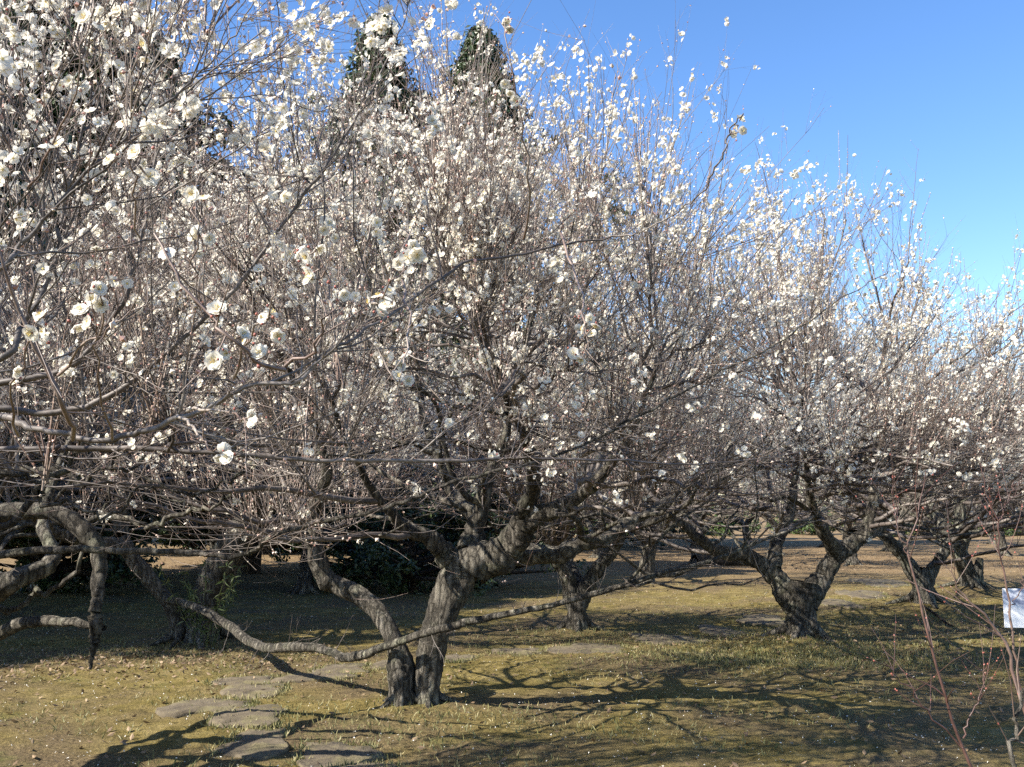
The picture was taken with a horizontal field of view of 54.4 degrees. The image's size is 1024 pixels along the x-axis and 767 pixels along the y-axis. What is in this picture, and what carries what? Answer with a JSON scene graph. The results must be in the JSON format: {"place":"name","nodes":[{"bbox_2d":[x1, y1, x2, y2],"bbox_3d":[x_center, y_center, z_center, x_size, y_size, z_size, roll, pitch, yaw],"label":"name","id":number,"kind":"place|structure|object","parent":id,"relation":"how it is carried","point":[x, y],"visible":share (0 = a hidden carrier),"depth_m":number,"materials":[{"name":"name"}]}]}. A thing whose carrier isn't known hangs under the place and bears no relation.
{"place":"outdoors","nodes":[
{"label":"outdoors","id":0,"kind":"place"},
{"bbox_2d":[0,512,1023,766],"bbox_3d":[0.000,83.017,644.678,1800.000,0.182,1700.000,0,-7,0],"label":"ground","id":1,"kind":"structure","parent":0,"point":[838,746],"depth_m":9.32,"materials":[{"name":"green plant"}]},
{"bbox_2d":[0,0,68,335],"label":"evergreen tree","id":2,"kind":"object","parent":1,"relation":"on","point":[22,42],"depth_m":23.20,"materials":[{"name":"green plant"}]},
{"bbox_2d":[0,123,73,502],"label":"evergreen tree","id":3,"kind":"object","parent":1,"relation":"on","point":[37,463],"visible":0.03,"depth_m":17.06,"materials":[{"name":"green plant"}]},
{"bbox_2d":[0,480,164,593],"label":"evergreen shrub","id":4,"kind":"object","parent":1,"relation":"on","point":[65,567],"visible":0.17,"depth_m":19.02,"materials":[{"name":"green plant"}]},
{"bbox_2d":[26,517,209,552],"bbox_3d":[-14.863,4.080,36.885,8.260,5.295,8.648,1,-7,-9],"label":"evergreen shrub","id":5,"kind":"object","parent":1,"relation":"on","point":[172,538],"visible":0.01,"depth_m":35.96,"materials":[{"name":"green plant"}]},
{"bbox_2d":[0,0,263,590],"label":"evergreen tree","id":6,"kind":"object","parent":1,"relation":"on","point":[69,138],"visible":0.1,"depth_m":19.77,"materials":[{"name":"green plant"}]},
{"bbox_2d":[0,213,281,545],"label":"plum tree","id":7,"kind":"object","parent":1,"relation":"on","point":[22,489],"visible":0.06,"depth_m":14.26,"materials":[{"name":"white plant"}]},
{"bbox_2d":[0,30,288,578],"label":"evergreen tree","id":8,"kind":"object","parent":1,"relation":"on","point":[177,85],"visible":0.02,"depth_m":23.93,"materials":[{"name":"green plant"}]},
{"bbox_2d":[26,334,275,585],"bbox_3d":[-9.006,1.361,21.298,7.143,6.160,7.121,-7,-10,43],"label":"plum tree","id":9,"kind":"object","parent":1,"relation":"on","point":[109,555],"visible":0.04,"depth_m":21.06,"materials":[{"name":"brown plant"}]},
{"bbox_2d":[137,506,209,549],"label":"evergreen shrub","id":10,"kind":"object","parent":1,"relation":"on","point":[189,545],"visible":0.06,"depth_m":36.23,"materials":[{"name":"green plant"}]},
{"bbox_2d":[147,368,249,564],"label":"plum tree","id":11,"kind":"object","parent":1,"relation":"on","point":[212,541],"depth_m":28.00,"materials":[{"name":"brown plant"}]},
{"bbox_2d":[159,560,246,645],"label":"bamboo grass","id":12,"kind":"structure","parent":1,"relation":"on","point":[193,596],"depth_m":11.45,"materials":[{"name":"green plant"}]},
{"bbox_2d":[155,698,250,717],"bbox_3d":[-2.473,2.676,8.061,0.758,0.179,0.672,0,-7,0],"label":"stepping stone","id":13,"kind":"object","parent":1,"relation":"on","point":[178,709],"visible":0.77,"depth_m":7.99,"materials":[{"name":"grey stone"}]},
{"bbox_2d":[211,676,272,684],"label":"stepping stone","id":14,"kind":"object","parent":1,"relation":"on","point":[243,679],"visible":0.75,"depth_m":9.27,"materials":[{"name":"grey stone"}]},
{"bbox_2d":[166,527,328,551],"bbox_3d":[-8.695,4.493,38.647,7.896,4.835,7.542,-6,-9,40],"label":"evergreen shrub","id":15,"kind":"object","parent":1,"relation":"on","point":[282,546],"depth_m":37.94,"materials":[{"name":"green plant"}]},
{"bbox_2d":[208,704,287,728],"bbox_3d":[-2.034,2.624,7.684,0.576,0.171,0.792,0,-7,0],"label":"stepping stone","id":16,"kind":"object","parent":1,"relation":"on","point":[261,716],"visible":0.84,"depth_m":7.58,"materials":[{"name":"grey stone"}]},
{"bbox_2d":[213,728,288,760],"bbox_3d":[-1.760,2.546,6.866,0.494,0.172,0.928,0,-7,0],"label":"stepping stone","id":17,"kind":"object","parent":1,"relation":"on","point":[255,746],"visible":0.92,"depth_m":6.75,"materials":[{"name":"grey stone"}]},
{"bbox_2d":[220,683,283,699],"bbox_3d":[-2.290,2.763,8.727,0.578,0.179,0.751,0,-7,0],"label":"stepping stone","id":18,"kind":"object","parent":1,"relation":"on","point":[250,690],"visible":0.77,"depth_m":8.72,"materials":[{"name":"grey stone"}]},
{"bbox_2d":[162,164,395,573],"bbox_3d":[-6.356,-0.423,26.012,7.454,10.911,7.018,3,-8,-20],"label":"evergreen tree","id":19,"kind":"object","parent":1,"relation":"on","point":[248,569],"visible":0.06,"depth_m":24.79,"materials":[{"name":"green plant"}]},
{"bbox_2d":[179,355,438,553],"bbox_3d":[-8.302,-0.464,38.903,13.234,14.134,14.831,-6,-9,40],"label":"evergreen tree","id":20,"kind":"object","parent":1,"relation":"on","point":[269,548],"depth_m":36.27,"materials":[{"name":"green plant"}]},
{"bbox_2d":[270,672,360,682],"bbox_3d":[-1.842,2.829,9.388,0.837,0.175,0.406,1,-7,-9],"label":"stepping stone","id":21,"kind":"object","parent":1,"relation":"on","point":[299,677],"visible":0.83,"depth_m":9.30,"materials":[{"name":"grey stone"}]},
{"bbox_2d":[145,316,486,594],"bbox_3d":[-3.633,1.203,20.051,7.143,6.160,7.121,4,-8,-28],"label":"plum tree","id":22,"kind":"object","parent":1,"relation":"on","point":[303,584],"visible":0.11,"depth_m":19.22,"materials":[{"name":"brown plant"}]},
{"bbox_2d":[297,741,384,766],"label":"stepping stone","id":23,"kind":"object","parent":1,"relation":"on","point":[333,752],"visible":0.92,"depth_m":6.56,"materials":[{"name":"grey stone"}]},
{"bbox_2d":[312,663,370,673],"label":"stepping stone","id":24,"kind":"object","parent":1,"relation":"on","point":[352,667],"visible":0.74,"depth_m":9.93,"materials":[{"name":"grey stone"}]},
{"bbox_2d":[269,482,453,588],"bbox_3d":[-3.082,3.224,20.680,3.948,2.417,3.771,3,-8,-24],"label":"evergreen shrub","id":25,"kind":"object","parent":1,"relation":"on","point":[344,546],"visible":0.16,"depth_m":20.46,"materials":[{"name":"green plant"}]},
{"bbox_2d":[336,763,396,766],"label":"stepping stone","id":26,"kind":"object","parent":1,"relation":"on","point":[369,765],"visible":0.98,"depth_m":6.26,"materials":[{"name":"grey stone"}]},
{"bbox_2d":[285,444,458,549],"bbox_3d":[-5.608,4.225,37.281,8.272,5.065,7.901,-3,-8,21],"label":"evergreen shrub","id":27,"kind":"object","parent":1,"relation":"on","point":[295,546],"visible":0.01,"depth_m":36.07,"materials":[{"name":"green plant"}]},
{"bbox_2d":[370,660,387,669],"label":"stepping stone","id":28,"kind":"object","parent":1,"relation":"on","point":[382,663],"visible":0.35,"depth_m":10.17,"materials":[{"name":"grey stone"}]},
{"bbox_2d":[223,12,553,504],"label":"evergreen tree","id":29,"kind":"object","parent":1,"relation":"on","point":[358,62],"visible":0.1,"depth_m":40.55,"materials":[{"name":"green plant"}]},
{"bbox_2d":[311,484,495,597],"bbox_3d":[-2.049,3.056,18.972,3.591,2.302,3.760,0,-7,0],"label":"evergreen shrub","id":30,"kind":"object","parent":1,"relation":"on","point":[410,571],"visible":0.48,"depth_m":18.76,"materials":[{"name":"green plant"}]},
{"bbox_2d":[331,368,494,551],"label":"plum tree","id":31,"kind":"object","parent":1,"relation":"on","point":[400,448],"visible":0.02,"depth_m":25.76,"materials":[{"name":"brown plant"}]},
{"bbox_2d":[0,0,887,669],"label":"plum tree","id":32,"kind":"object","parent":1,"relation":"on","point":[154,118],"visible":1,"depth_m":3.39,"materials":[{"name":"white plant"}]},
{"bbox_2d":[357,432,535,540],"bbox_3d":[-2.135,4.253,38.255,8.260,5.295,8.648,-5,-9,36],"label":"evergreen shrub","id":33,"kind":"object","parent":1,"relation":"on","point":[450,530],"visible":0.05,"depth_m":37.66,"materials":[{"name":"green plant"}]},
{"bbox_2d":[445,654,475,662],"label":"stepping stone","id":34,"kind":"object","parent":1,"relation":"on","point":[455,657],"visible":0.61,"depth_m":10.85,"materials":[{"name":"grey stone"}]},
{"bbox_2d":[0,0,927,708],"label":"plum tree","id":35,"kind":"object","parent":1,"relation":"on","point":[470,560],"visible":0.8,"depth_m":6.64,"materials":[{"name":"white plant"}]},
{"bbox_2d":[0,124,958,671],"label":"plum tree","id":36,"kind":"object","parent":1,"relation":"on","point":[142,568],"visible":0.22,"depth_m":11.25,"materials":[{"name":"brown plant"}]},
{"bbox_2d":[403,487,589,588],"bbox_3d":[-0.588,3.210,20.190,3.760,2.302,3.591,-5,-9,32],"label":"evergreen shrub","id":37,"kind":"object","parent":1,"relation":"on","point":[457,522],"visible":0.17,"depth_m":19.89,"materials":[{"name":"green plant"}]},
{"bbox_2d":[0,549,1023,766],"bbox_3d":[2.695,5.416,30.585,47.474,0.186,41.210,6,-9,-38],"label":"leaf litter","id":38,"kind":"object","parent":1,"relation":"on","point":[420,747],"visible":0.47,"depth_m":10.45,"materials":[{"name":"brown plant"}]},
{"bbox_2d":[491,647,542,655],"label":"stepping stone","id":39,"kind":"object","parent":1,"relation":"on","point":[524,651],"visible":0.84,"depth_m":11.17,"materials":[{"name":"grey stone"}]},
{"bbox_2d":[310,21,727,489],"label":"evergreen tree","id":40,"kind":"object","parent":1,"relation":"on","point":[461,62],"visible":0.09,"depth_m":41.60,"materials":[{"name":"green plant"}]},
{"bbox_2d":[382,357,659,570],"bbox_3d":[0.434,1.895,25.727,7.121,6.160,7.143,7,-10,-44],"label":"plum tree","id":41,"kind":"object","parent":1,"relation":"on","point":[543,498],"visible":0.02,"depth_m":25.08,"materials":[{"name":"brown plant"}]},
{"bbox_2d":[495,478,597,543],"bbox_3d":[1.039,4.744,39.878,7.520,4.604,7.183,-1,-7,4],"label":"evergreen shrub","id":42,"kind":"object","parent":1,"relation":"on","point":[585,531],"visible":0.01,"depth_m":39.65,"materials":[{"name":"green plant"}]},
{"bbox_2d":[342,198,815,631],"bbox_3d":[0.704,0.304,13.039,6.184,6.035,6.212,4,-8,-29],"label":"plum tree","id":43,"kind":"object","parent":1,"relation":"on","point":[575,618],"visible":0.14,"depth_m":12.80,"materials":[{"name":"white plant"}]},
{"bbox_2d":[547,643,625,653],"bbox_3d":[0.869,3.106,11.427,0.973,0.173,0.834,0,-7,0],"label":"stepping stone","id":44,"kind":"object","parent":1,"relation":"on","point":[592,647],"visible":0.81,"depth_m":11.35,"materials":[{"name":"grey stone"}]},
{"bbox_2d":[504,429,693,557],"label":"plum tree","id":45,"kind":"object","parent":1,"relation":"on","point":[596,554],"visible":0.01,"depth_m":32.27,"materials":[{"name":"brown plant"}]},
{"bbox_2d":[571,497,632,534],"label":"green shrub","id":46,"kind":"object","parent":1,"relation":"on","point":[593,524],"depth_m":62.27,"materials":[{"name":"green plant"}]},
{"bbox_2d":[475,325,800,583],"bbox_3d":[2.939,1.405,22.199,7.700,6.287,6.803,0,-7,0],"label":"plum tree","id":47,"kind":"object","parent":1,"relation":"on","point":[649,566],"visible":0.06,"depth_m":21.61,"materials":[{"name":"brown plant"}]},
{"bbox_2d":[599,428,717,549],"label":"plum tree","id":48,"kind":"object","parent":1,"relation":"on","point":[659,548],"depth_m":39.91,"materials":[{"name":"brown plant"}]},
{"bbox_2d":[622,426,703,519],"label":"evergreen tree","id":49,"kind":"object","parent":1,"relation":"on","point":[688,517],"visible":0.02,"depth_m":50.42,"materials":[{"name":"green plant"}]},
{"bbox_2d":[630,633,708,645],"bbox_3d":[1.923,3.172,12.151,0.917,0.175,1.002,0,-7,0],"label":"stepping stone","id":50,"kind":"object","parent":1,"relation":"on","point":[654,640],"visible":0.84,"depth_m":11.98,"materials":[{"name":"grey stone"}]},
{"bbox_2d":[625,497,716,546],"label":"evergreen shrub","id":51,"kind":"object","parent":1,"relation":"on","point":[673,530],"visible":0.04,"depth_m":42.51,"materials":[{"name":"green plant"}]},
{"bbox_2d":[593,378,801,565],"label":"plum tree","id":52,"kind":"object","parent":1,"relation":"on","point":[694,546],"visible":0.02,"depth_m":28.17,"materials":[{"name":"brown plant"}]},
{"bbox_2d":[677,503,762,536],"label":"green shrub","id":53,"kind":"object","parent":1,"relation":"on","point":[720,529],"visible":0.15,"depth_m":60.83,"materials":[{"name":"green plant"}]},
{"bbox_2d":[691,555,748,565],"bbox_3d":[6.086,5.033,28.203,2.037,0.381,0.428,2,-8,-16],"label":"fallen log","id":54,"kind":"object","parent":1,"relation":"on","point":[720,562],"visible":0.27,"depth_m":28.02,"materials":[{"name":"brown wood"}]},
{"bbox_2d":[698,624,750,637],"bbox_3d":[2.714,3.322,13.126,0.554,0.173,1.350,1,-7,-10],"label":"stepping stone","id":55,"kind":"object","parent":1,"relation":"on","point":[711,629],"visible":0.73,"depth_m":13.03,"materials":[{"name":"grey stone"}]},
{"bbox_2d":[436,122,1023,642],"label":"plum tree","id":56,"kind":"object","parent":1,"relation":"on","point":[798,600],"visible":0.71,"depth_m":10.52,"materials":[{"name":"white plant"}]},
{"bbox_2d":[699,433,799,545],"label":"plum tree","id":57,"kind":"object","parent":1,"relation":"on","point":[745,529],"depth_m":43.98,"materials":[{"name":"brown plant"}]},
{"bbox_2d":[735,614,785,626],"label":"stepping stone","id":58,"kind":"object","parent":1,"relation":"on","point":[762,619],"visible":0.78,"depth_m":14.04,"materials":[{"name":"grey stone"}]},
{"bbox_2d":[711,398,863,555],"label":"plum tree","id":59,"kind":"object","parent":1,"relation":"on","point":[771,521],"depth_m":34.84,"materials":[{"name":"brown plant"}]},
{"bbox_2d":[766,500,842,534],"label":"green shrub","id":60,"kind":"object","parent":1,"relation":"on","point":[811,528],"visible":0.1,"depth_m":63.10,"materials":[{"name":"green plant"}]},
{"bbox_2d":[719,378,947,565],"bbox_3d":[9.075,2.258,28.546,7.143,6.160,7.121,-3,-8,20],"label":"plum tree","id":61,"kind":"object","parent":1,"relation":"on","point":[853,560],"visible":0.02,"depth_m":28.09,"materials":[{"name":"brown plant"}]},
{"bbox_2d":[765,433,902,547],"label":"plum tree","id":62,"kind":"object","parent":1,"relation":"on","point":[821,545],"depth_m":41.93,"materials":[{"name":"brown plant"}]},
{"bbox_2d":[821,599,864,608],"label":"stepping stone","id":63,"kind":"object","parent":1,"relation":"on","point":[840,602],"visible":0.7,"depth_m":16.63,"materials":[{"name":"grey stone"}]},
{"bbox_2d":[688,255,1023,608],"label":"plum tree","id":64,"kind":"object","parent":1,"relation":"on","point":[926,577],"visible":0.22,"depth_m":16.07,"materials":[{"name":"white plant"}]},
{"bbox_2d":[835,589,886,598],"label":"stepping stone","id":65,"kind":"object","parent":1,"relation":"on","point":[866,594],"visible":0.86,"depth_m":18.77,"materials":[{"name":"grey stone"}]},
{"bbox_2d":[845,578,910,587],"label":"stepping stone","id":66,"kind":"object","parent":1,"relation":"on","point":[880,582],"visible":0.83,"depth_m":21.76,"materials":[{"name":"grey stone"}]},
{"bbox_2d":[802,413,973,551],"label":"plum tree","id":67,"kind":"object","parent":1,"relation":"on","point":[884,548],"visible":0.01,"depth_m":38.05,"materials":[{"name":"brown plant"}]},
{"bbox_2d":[890,494,924,544],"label":"plum tree","id":68,"kind":"object","parent":1,"relation":"on","point":[903,539],"visible":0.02,"depth_m":45.10,"materials":[{"name":"brown plant"}]},
{"bbox_2d":[795,311,1023,590],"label":"plum tree","id":69,"kind":"object","parent":1,"relation":"on","point":[972,578],"visible":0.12,"depth_m":19.61,"materials":[{"name":"white plant"}]},
{"bbox_2d":[841,408,1023,766],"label":"sapling","id":70,"kind":"object","parent":1,"relation":"on","point":[1020,692],"visible":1,"depth_m":2.02,"materials":[{"name":"brown plant"}]},
{"bbox_2d":[922,605,954,626],"bbox_3d":[6.203,3.381,14.523,0.061,0.112,2.050,-2,-7,12],"label":"fallen stick","id":71,"kind":"object","parent":1,"relation":"on","point":[935,614],"visible":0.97,"depth_m":14.51,"materials":[{"name":"brown wood"}]},
{"bbox_2d":[907,516,982,534],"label":"green shrub","id":72,"kind":"object","parent":1,"relation":"on","point":[934,526],"visible":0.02,"depth_m":61.39,"materials":[{"name":"green plant"}]},
{"bbox_2d":[889,376,1023,557],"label":"plum tree","id":73,"kind":"object","parent":1,"relation":"on","point":[1003,543],"visible":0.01,"depth_m":33.58,"materials":[{"name":"brown plant"}]},
{"bbox_2d":[936,338,1013,529],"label":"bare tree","id":74,"kind":"object","parent":1,"relation":"on","point":[971,379],"visible":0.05,"depth_m":71.59,"materials":[{"name":"brown plant"}]},
{"bbox_2d":[952,436,1007,543],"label":"plum tree","id":75,"kind":"object","parent":1,"relation":"on","point":[993,540],"depth_m":45.11,"materials":[{"name":"plant"}]},
{"bbox_2d":[956,417,1023,536],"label":"plum tree","id":76,"kind":"object","parent":1,"relation":"on","point":[1005,515],"visible":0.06,"depth_m":18.57,"materials":[{"name":"plant"}]},
{"bbox_2d":[977,504,1023,535],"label":"green shrub","id":77,"kind":"object","parent":1,"relation":"on","point":[1010,530],"visible":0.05,"depth_m":60.34,"materials":[{"name":"green plant"}]},
{"bbox_2d":[1002,589,1023,627],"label":"notice board","id":78,"kind":"object","parent":1,"relation":"on","point":[1017,613],"visible":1,"depth_m":9.12,"materials":[{"name":"grey"}]},
{"bbox_2d":[120,0,1023,504],"label":"sky","id":79,"kind":"structure","parent":0,"point":[945,78],"materials":[{"name":"blue"}]}
]}

